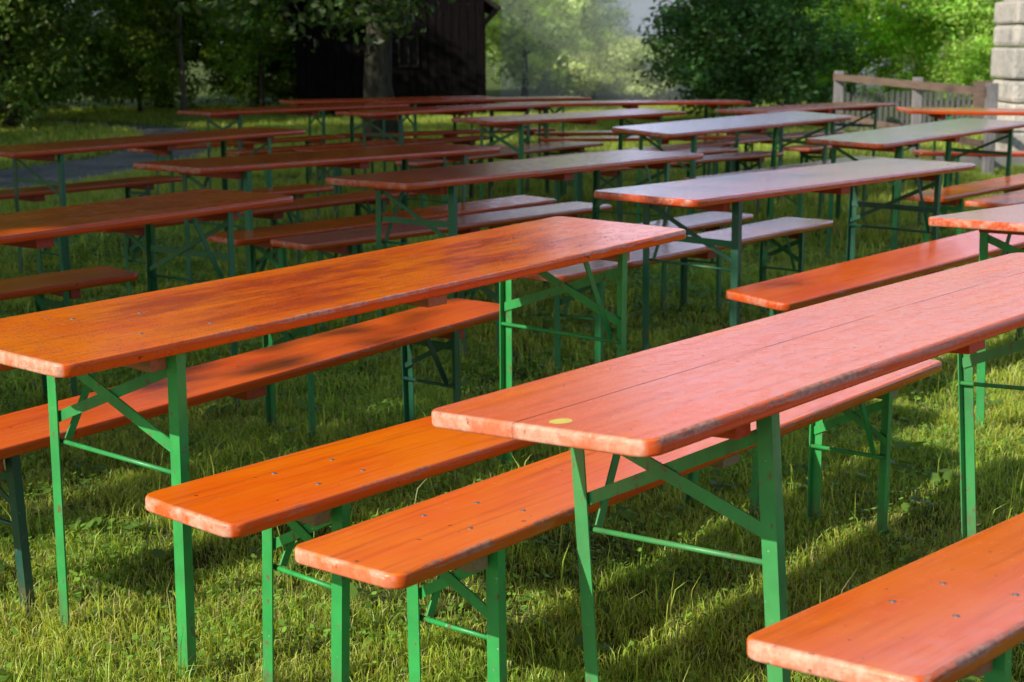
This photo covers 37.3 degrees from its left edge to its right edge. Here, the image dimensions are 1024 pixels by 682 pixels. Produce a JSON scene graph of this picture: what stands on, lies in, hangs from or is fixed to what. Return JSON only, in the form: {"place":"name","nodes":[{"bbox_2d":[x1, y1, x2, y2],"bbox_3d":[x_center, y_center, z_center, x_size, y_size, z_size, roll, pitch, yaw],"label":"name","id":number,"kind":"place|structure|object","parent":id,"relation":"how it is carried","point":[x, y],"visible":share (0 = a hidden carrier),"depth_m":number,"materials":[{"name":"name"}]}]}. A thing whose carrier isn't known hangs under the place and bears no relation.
{"place":"outdoors","nodes":[
{"label":"outdoors","id":0,"kind":"place"},
{"bbox_2d":[0,121,216,189],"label":"path","id":1,"kind":"structure","parent":0,"point":[115,161],"depth_m":16.98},
{"bbox_2d":[0,41,1023,681],"bbox_3d":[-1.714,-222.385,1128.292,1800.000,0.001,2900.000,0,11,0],"label":"ground","id":2,"kind":"structure","parent":0,"point":[492,89],"depth_m":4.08,"materials":[{"name":"green plant"}]},
{"bbox_2d":[0,0,97,119],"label":"bush","id":3,"kind":"object","parent":2,"relation":"on","point":[85,72],"visible":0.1,"depth_m":26.57,"materials":[{"name":"green plant"}]},
{"bbox_2d":[0,0,120,113],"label":"tree","id":4,"kind":"object","parent":2,"relation":"on","point":[90,105],"visible":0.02,"depth_m":29.39,"materials":[{"name":"green plant"}]},
{"bbox_2d":[0,0,128,131],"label":"tree","id":5,"kind":"object","parent":2,"relation":"on","point":[38,17],"visible":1,"depth_m":23.38,"materials":[{"name":"green plant"}]},
{"bbox_2d":[22,21,110,108],"bbox_3d":[-11.220,-10.113,30.006,9.148,11.165,8.857,-4,12,-16],"label":"tree","id":6,"kind":"object","parent":2,"relation":"on","point":[76,80],"depth_m":32.05,"materials":[{"name":"green plant"}]},
{"bbox_2d":[0,266,137,403],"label":"bench","id":7,"kind":"object","parent":2,"relation":"on","point":[67,285],"visible":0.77,"depth_m":5.49,"materials":[{"name":"paint"}]},
{"bbox_2d":[0,175,181,251],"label":"bench","id":8,"kind":"object","parent":2,"relation":"on","point":[39,193],"visible":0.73,"depth_m":9.41,"materials":[{"name":"paint"}]},
{"bbox_2d":[73,0,211,114],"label":"bush","id":9,"kind":"object","parent":2,"relation":"on","point":[139,67],"visible":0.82,"depth_m":27.60,"materials":[{"name":"green plant"}]},
{"bbox_2d":[0,189,292,413],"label":"beer table","id":10,"kind":"object","parent":2,"relation":"on","point":[38,229],"visible":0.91,"depth_m":5.33,"materials":[{"name":"paint"}]},
{"bbox_2d":[0,127,304,275],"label":"beer table","id":11,"kind":"object","parent":2,"relation":"on","point":[48,151],"visible":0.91,"depth_m":8.80,"materials":[{"name":"paint"}]},
{"bbox_2d":[66,0,249,109],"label":"tree","id":12,"kind":"object","parent":2,"relation":"on","point":[170,105],"visible":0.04,"depth_m":29.39,"materials":[{"name":"green plant"}]},
{"bbox_2d":[0,325,315,445],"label":"bench","id":13,"kind":"object","parent":2,"relation":"on","point":[270,402],"visible":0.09,"depth_m":5.08,"materials":[{"name":"paint"}]},
{"bbox_2d":[141,0,200,115],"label":"thin tree","id":14,"kind":"object","parent":2,"relation":"on","point":[182,77],"visible":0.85,"depth_m":27.03,"materials":[{"name":"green plant"}]},
{"bbox_2d":[37,184,333,299],"bbox_3d":[-1.870,-0.541,8.452,0.266,0.497,2.200,9,15,39],"label":"bench","id":15,"kind":"object","parent":2,"relation":"on","point":[297,191],"visible":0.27,"depth_m":8.95,"materials":[{"name":"paint"}]},
{"bbox_2d":[127,135,344,194],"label":"bench","id":16,"kind":"object","parent":2,"relation":"on","point":[317,139],"visible":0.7,"depth_m":13.23,"materials":[{"name":"paint"}]},
{"bbox_2d":[177,1,315,106],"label":"bush","id":17,"kind":"object","parent":2,"relation":"on","point":[275,64],"visible":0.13,"depth_m":29.21,"materials":[{"name":"green plant"}]},
{"bbox_2d":[199,34,295,103],"bbox_3d":[-4.780,-9.711,32.079,6.709,9.447,6.495,9,15,40],"label":"tree","id":18,"kind":"object","parent":2,"relation":"on","point":[216,94],"depth_m":32.98,"materials":[{"name":"green plant"}]},
{"bbox_2d":[176,0,322,108],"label":"thin tree","id":19,"kind":"object","parent":2,"relation":"on","point":[266,44],"visible":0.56,"depth_m":27.73,"materials":[{"name":"green plant"}]},
{"bbox_2d":[0,298,512,615],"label":"bench","id":20,"kind":"object","parent":2,"relation":"on","point":[250,375],"visible":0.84,"depth_m":4.17,"materials":[{"name":"paint"}]},
{"bbox_2d":[97,190,418,295],"bbox_3d":[-1.328,-0.482,8.144,0.266,0.492,2.201,9,14,39],"label":"bench","id":21,"kind":"object","parent":2,"relation":"on","point":[360,199],"visible":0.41,"depth_m":8.13,"materials":[{"name":"paint"}]},
{"bbox_2d":[177,103,408,189],"bbox_3d":[-1.852,-1.635,13.213,0.491,0.801,2.201,11,15,42],"label":"beer table","id":22,"kind":"object","parent":2,"relation":"on","point":[229,113],"visible":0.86,"depth_m":12.84,"materials":[{"name":"paint"}]},
{"bbox_2d":[171,0,455,140],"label":"broad tree","id":23,"kind":"object","parent":2,"relation":"on","point":[379,19],"visible":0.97,"depth_m":19.74,"materials":[{"name":"green plant"}]},
{"bbox_2d":[266,9,360,104],"bbox_3d":[-3.945,-5.856,30.462,2.498,2.461,2.551,-6,13,-27],"label":"bush","id":24,"kind":"object","parent":2,"relation":"on","point":[289,93],"visible":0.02,"depth_m":29.90,"materials":[{"name":"green plant"}]},
{"bbox_2d":[133,143,499,284],"bbox_3d":[-0.912,-0.557,7.793,0.491,0.801,2.201,9,13,36],"label":"beer table","id":25,"kind":"object","parent":2,"relation":"on","point":[231,167],"visible":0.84,"depth_m":7.33,"materials":[{"name":"paint"}]},
{"bbox_2d":[227,138,430,188],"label":"bench","id":26,"kind":"object","parent":2,"relation":"on","point":[263,150],"visible":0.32,"depth_m":12.45,"materials":[{"name":"paint"}]},
{"bbox_2d":[0,216,685,681],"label":"beer table","id":27,"kind":"object","parent":2,"relation":"on","point":[150,332],"visible":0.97,"depth_m":3.44,"materials":[{"name":"paint"}]},
{"bbox_2d":[206,195,555,285],"bbox_3d":[-0.584,-0.390,7.662,0.266,0.498,2.201,12,17,41],"label":"bench","id":28,"kind":"object","parent":2,"relation":"on","point":[259,238],"visible":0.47,"depth_m":7.29,"materials":[{"name":"paint"}]},
{"bbox_2d":[278,96,489,177],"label":"beer table","id":29,"kind":"object","parent":2,"relation":"on","point":[325,101],"visible":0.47,"depth_m":14.97,"materials":[{"name":"paint"}]},
{"bbox_2d":[277,0,500,117],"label":"wooden hut","id":30,"kind":"object","parent":2,"relation":"on","point":[445,55],"visible":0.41,"depth_m":26.72,"materials":[{"name":"brown wood"}]},
{"bbox_2d":[398,35,418,66],"bbox_3d":[-1.825,-5.103,26.700,0.360,0.560,0.058,-1,11,-3],"label":"window","id":31,"kind":"structure","parent":30,"relation":"in","point":[408,49],"depth_m":26.71,"materials":[{"name":"black glass"}]},
{"bbox_2d":[294,135,488,205],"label":"bench","id":32,"kind":"object","parent":2,"relation":"on","point":[466,140],"visible":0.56,"depth_m":13.06,"materials":[{"name":"paint"}]},
{"bbox_2d":[316,144,506,219],"bbox_3d":[-0.832,-1.252,12.019,0.266,0.493,2.200,10,15,43],"label":"bench","id":33,"kind":"object","parent":2,"relation":"on","point":[471,186],"visible":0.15,"depth_m":11.50,"materials":[{"name":"paint"}]},
{"bbox_2d":[270,202,611,330],"bbox_3d":[-0.267,-0.346,7.451,0.266,0.494,2.200,10,15,39],"label":"bench","id":34,"kind":"object","parent":2,"relation":"on","point":[343,242],"visible":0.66,"depth_m":7.07,"materials":[{"name":"paint"}]},
{"bbox_2d":[335,103,550,192],"bbox_3d":[-0.539,-1.597,12.974,0.491,0.796,2.201,9,14,40],"label":"beer table","id":35,"kind":"object","parent":2,"relation":"on","point":[394,113],"visible":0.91,"depth_m":12.54,"materials":[{"name":"paint"}]},
{"bbox_2d":[336,127,555,172],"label":"bench","id":36,"kind":"object","parent":2,"relation":"on","point":[449,133],"visible":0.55,"depth_m":14.54,"materials":[{"name":"paint"}]},
{"bbox_2d":[145,416,759,681],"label":"bench","id":37,"kind":"object","parent":2,"relation":"on","point":[310,488],"visible":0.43,"depth_m":2.98,"materials":[{"name":"paint"}]},
{"bbox_2d":[369,96,590,168],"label":"beer table","id":38,"kind":"object","parent":2,"relation":"on","point":[474,100],"visible":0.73,"depth_m":14.81,"materials":[{"name":"paint"}]},
{"bbox_2d":[387,141,578,207],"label":"bench","id":39,"kind":"object","parent":2,"relation":"on","point":[547,186],"visible":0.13,"depth_m":12.79,"materials":[{"name":"paint"}]},
{"bbox_2d":[395,141,603,207],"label":"bench","id":40,"kind":"object","parent":2,"relation":"on","point":[561,148],"visible":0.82,"depth_m":11.97,"materials":[{"name":"paint"}]},
{"bbox_2d":[326,150,702,357],"bbox_3d":[0.097,-0.425,7.057,0.491,0.791,2.201,9,14,39],"label":"beer table","id":41,"kind":"object","parent":2,"relation":"on","point":[436,181],"visible":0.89,"depth_m":6.61,"materials":[{"name":"paint"}]},
{"bbox_2d":[485,0,616,96],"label":"bush","id":42,"kind":"object","parent":2,"relation":"on","point":[509,18],"visible":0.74,"depth_m":34.40,"materials":[{"name":"green plant"}]},
{"bbox_2d":[485,0,634,90],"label":"tree","id":43,"kind":"object","parent":2,"relation":"on","point":[600,21],"visible":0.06,"depth_m":41.05,"materials":[{"name":"green plant"}]},
{"bbox_2d":[451,108,685,199],"bbox_3d":[0.485,-1.405,12.035,2.200,0.778,0.491,-11,17,-43],"label":"beer table","id":44,"kind":"object","parent":2,"relation":"on","point":[587,118],"visible":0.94,"depth_m":11.66,"materials":[{"name":"paint"}]},
{"bbox_2d":[519,0,637,81],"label":"tree","id":45,"kind":"object","parent":2,"relation":"on","point":[630,32],"visible":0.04,"depth_m":43.59,"materials":[{"name":"green plant"}]},
{"bbox_2d":[543,22,646,98],"bbox_3d":[1.849,-6.339,34.402,2.498,1.761,2.550,-6,12,-24],"label":"bush","id":46,"kind":"object","parent":2,"relation":"on","point":[579,54],"visible":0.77,"depth_m":33.94,"materials":[{"name":"green plant"}]},
{"bbox_2d":[459,211,752,370],"bbox_3d":[0.399,-0.232,6.857,0.266,0.488,2.200,8,15,40],"label":"bench","id":47,"kind":"object","parent":2,"relation":"on","point":[708,221],"visible":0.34,"depth_m":7.38,"materials":[{"name":"paint"}]},
{"bbox_2d":[295,359,941,681],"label":"bench","id":48,"kind":"object","parent":2,"relation":"on","point":[471,529],"visible":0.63,"depth_m":2.87,"materials":[{"name":"paint"}]},
{"bbox_2d":[506,100,750,182],"bbox_3d":[1.067,-1.815,14.016,2.201,0.789,0.491,-2,11,-8],"label":"beer table","id":49,"kind":"object","parent":2,"relation":"on","point":[634,104],"visible":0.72,"depth_m":13.81,"materials":[{"name":"paint"}]},
{"bbox_2d":[530,142,730,203],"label":"bench","id":50,"kind":"object","parent":2,"relation":"on","point":[688,146],"visible":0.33,"depth_m":12.17,"materials":[{"name":"paint"}]},
{"bbox_2d":[533,130,739,172],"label":"bench","id":51,"kind":"object","parent":2,"relation":"on","point":[570,133],"visible":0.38,"depth_m":14.25,"materials":[{"name":"paint"}]},
{"bbox_2d":[599,36,681,99],"bbox_3d":[3.058,-5.932,33.021,2.377,1.470,2.079,-3,12,-15],"label":"bush","id":52,"kind":"object","parent":2,"relation":"on","point":[636,53],"visible":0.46,"depth_m":32.67,"materials":[{"name":"green plant"}]},
{"bbox_2d":[553,147,737,201],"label":"bench","id":53,"kind":"object","parent":2,"relation":"on","point":[705,151],"visible":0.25,"depth_m":11.87,"materials":[{"name":"paint"}]},
{"bbox_2d":[538,134,778,188],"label":"bench","id":54,"kind":"object","parent":2,"relation":"on","point":[631,138],"visible":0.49,"depth_m":13.52,"materials":[{"name":"paint"}]},
{"bbox_2d":[520,217,833,374],"bbox_3d":[0.772,-0.190,6.611,0.266,0.485,2.200,9,14,38],"label":"bench","id":55,"kind":"object","parent":2,"relation":"on","point":[763,232],"visible":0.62,"depth_m":6.49,"materials":[{"name":"paint"}]},
{"bbox_2d":[582,151,783,221],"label":"bench","id":56,"kind":"object","parent":2,"relation":"on","point":[758,157],"visible":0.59,"depth_m":11.16,"materials":[{"name":"paint"}]},
{"bbox_2d":[431,252,1023,681],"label":"beer table","id":57,"kind":"object","parent":2,"relation":"on","point":[645,406],"visible":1,"depth_m":2.73,"materials":[{"name":"paint"}]},
{"bbox_2d":[651,2,808,114],"bbox_3d":[3.830,-5.065,26.089,2.822,2.493,2.468,-5,12,-22],"label":"bush","id":58,"kind":"object","parent":2,"relation":"on","point":[675,77],"visible":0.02,"depth_m":25.90,"materials":[{"name":"green plant"}]},
{"bbox_2d":[612,111,850,235],"bbox_3d":[1.540,-1.108,10.470,0.491,0.814,2.201,14,18,41],"label":"beer table","id":59,"kind":"object","parent":2,"relation":"on","point":[689,130],"visible":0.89,"depth_m":10.22,"materials":[{"name":"paint"}]},
{"bbox_2d":[628,0,875,117],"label":"bush","id":60,"kind":"object","parent":2,"relation":"on","point":[777,32],"visible":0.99,"depth_m":22.79,"materials":[{"name":"green plant"}]},
{"bbox_2d":[689,130,843,174],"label":"bench","id":61,"kind":"object","parent":2,"relation":"on","point":[762,139],"visible":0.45,"depth_m":13.38,"materials":[{"name":"paint"}]},
{"bbox_2d":[594,158,974,350],"bbox_3d":[1.218,-0.307,6.432,0.491,0.786,2.201,10,15,42],"label":"beer table","id":62,"kind":"object","parent":2,"relation":"on","point":[720,193],"visible":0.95,"depth_m":6.04,"materials":[{"name":"paint"}]},
{"bbox_2d":[683,156,886,222],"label":"bench","id":63,"kind":"object","parent":2,"relation":"on","point":[838,196],"visible":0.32,"depth_m":10.65,"materials":[{"name":"paint"}]},
{"bbox_2d":[715,102,893,202],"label":"beer table","id":64,"kind":"object","parent":2,"relation":"on","point":[829,108],"visible":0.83,"depth_m":12.88,"materials":[{"name":"paint"}]},
{"bbox_2d":[756,23,865,103],"bbox_3d":[5.380,-5.057,27.353,1.972,1.943,2.014,9,15,40],"label":"bush","id":65,"kind":"object","parent":2,"relation":"on","point":[819,75],"visible":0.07,"depth_m":26.89,"materials":[{"name":"green plant"}]},
{"bbox_2d":[782,143,918,204],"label":"bench","id":66,"kind":"object","parent":2,"relation":"on","point":[803,149],"visible":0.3,"depth_m":12.23,"materials":[{"name":"paint"}]},
{"bbox_2d":[768,158,943,248],"bbox_3d":[2.261,-0.906,10.130,0.266,0.496,2.200,10,15,41],"label":"bench","id":67,"kind":"object","parent":2,"relation":"on","point":[799,203],"visible":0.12,"depth_m":9.59,"materials":[{"name":"paint"}]},
{"bbox_2d":[726,230,1023,340],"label":"bench","id":68,"kind":"object","parent":2,"relation":"on","point":[807,288],"visible":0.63,"depth_m":5.67,"materials":[{"name":"paint"}]},
{"bbox_2d":[774,0,979,110],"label":"tree","id":69,"kind":"object","parent":2,"relation":"on","point":[848,12],"visible":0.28,"depth_m":25.89,"materials":[{"name":"green plant"}]},
{"bbox_2d":[747,512,1023,681],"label":"bench","id":70,"kind":"object","parent":2,"relation":"on","point":[954,612],"visible":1,"depth_m":2.06,"materials":[{"name":"paint"}]},
{"bbox_2d":[855,6,963,106],"bbox_3d":[6.965,-4.809,26.168,1.871,1.889,2.139,-9,14,-35],"label":"bush","id":71,"kind":"object","parent":2,"relation":"on","point":[905,49],"visible":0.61,"depth_m":25.86,"materials":[{"name":"green plant"}]},
{"bbox_2d":[806,118,1023,259],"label":"beer table","id":72,"kind":"object","parent":2,"relation":"on","point":[948,132],"visible":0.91,"depth_m":9.16,"materials":[{"name":"paint"}]},
{"bbox_2d":[833,71,998,174],"bbox_3d":[4.553,-2.655,17.805,0.146,0.900,6.156,-1,11,-2],"label":"rail fence","id":73,"kind":"object","parent":2,"relation":"on","point":[919,85],"visible":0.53,"depth_m":16.90,"materials":[{"name":"brown wood"}]},
{"bbox_2d":[842,81,992,131],"bbox_3d":[6.045,-3.311,21.471,3.000,0.720,0.082,0,11,0],"label":"picket fence","id":74,"kind":"object","parent":2,"relation":"on","point":[977,101],"visible":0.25,"depth_m":21.46,"materials":[{"name":"brown wood"}]},
{"bbox_2d":[836,0,1023,75],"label":"tree","id":75,"kind":"object","parent":2,"relation":"on","point":[962,16],"visible":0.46,"depth_m":24.81,"materials":[{"name":"green plant"}]},
{"bbox_2d":[896,107,1023,189],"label":"beer table","id":76,"kind":"object","parent":2,"relation":"on","point":[939,112],"visible":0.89,"depth_m":11.62,"materials":[{"name":"paint"}]},
{"bbox_2d":[901,173,1023,266],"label":"bench","id":77,"kind":"object","parent":2,"relation":"on","point":[956,195],"visible":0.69,"depth_m":8.70,"materials":[{"name":"paint"}]},
{"bbox_2d":[922,20,1004,118],"bbox_3d":[6.955,-3.938,22.479,1.665,1.606,1.630,-3,11,-11],"label":"bush","id":78,"kind":"object","parent":2,"relation":"on","point":[971,65],"visible":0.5,"depth_m":22.16,"materials":[{"name":"green plant"}]},
{"bbox_2d":[913,150,1023,212],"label":"bench","id":79,"kind":"object","parent":2,"relation":"on","point":[953,154],"visible":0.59,"depth_m":11.38,"materials":[{"name":"paint"}]},
{"bbox_2d":[928,204,1023,436],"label":"beer table","id":80,"kind":"object","parent":2,"relation":"on","point":[1009,220],"visible":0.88,"depth_m":4.91,"materials":[{"name":"paint"}]},
{"bbox_2d":[935,156,1023,168],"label":"stone kerb","id":81,"kind":"structure","parent":2,"relation":"on","point":[999,161],"depth_m":15.52,"materials":[{"name":"concrete"}]},
{"bbox_2d":[964,189,1023,258],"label":"bench","id":82,"kind":"object","parent":2,"relation":"on","point":[1007,199],"visible":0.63,"depth_m":8.08,"materials":[{"name":"paint"}]},
{"bbox_2d":[990,0,1023,150],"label":"stone pillar","id":83,"kind":"structure","parent":2,"relation":"on","point":[1007,62],"depth_m":16.23,"materials":[{"name":"beige stone"}]},
{"bbox_2d":[70,0,997,44],"bbox_3d":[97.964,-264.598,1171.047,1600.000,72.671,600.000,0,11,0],"label":"sky","id":84,"kind":"structure","parent":0,"point":[640,9],"depth_m":989.31,"materials":[{"name":"white"}]}
]}

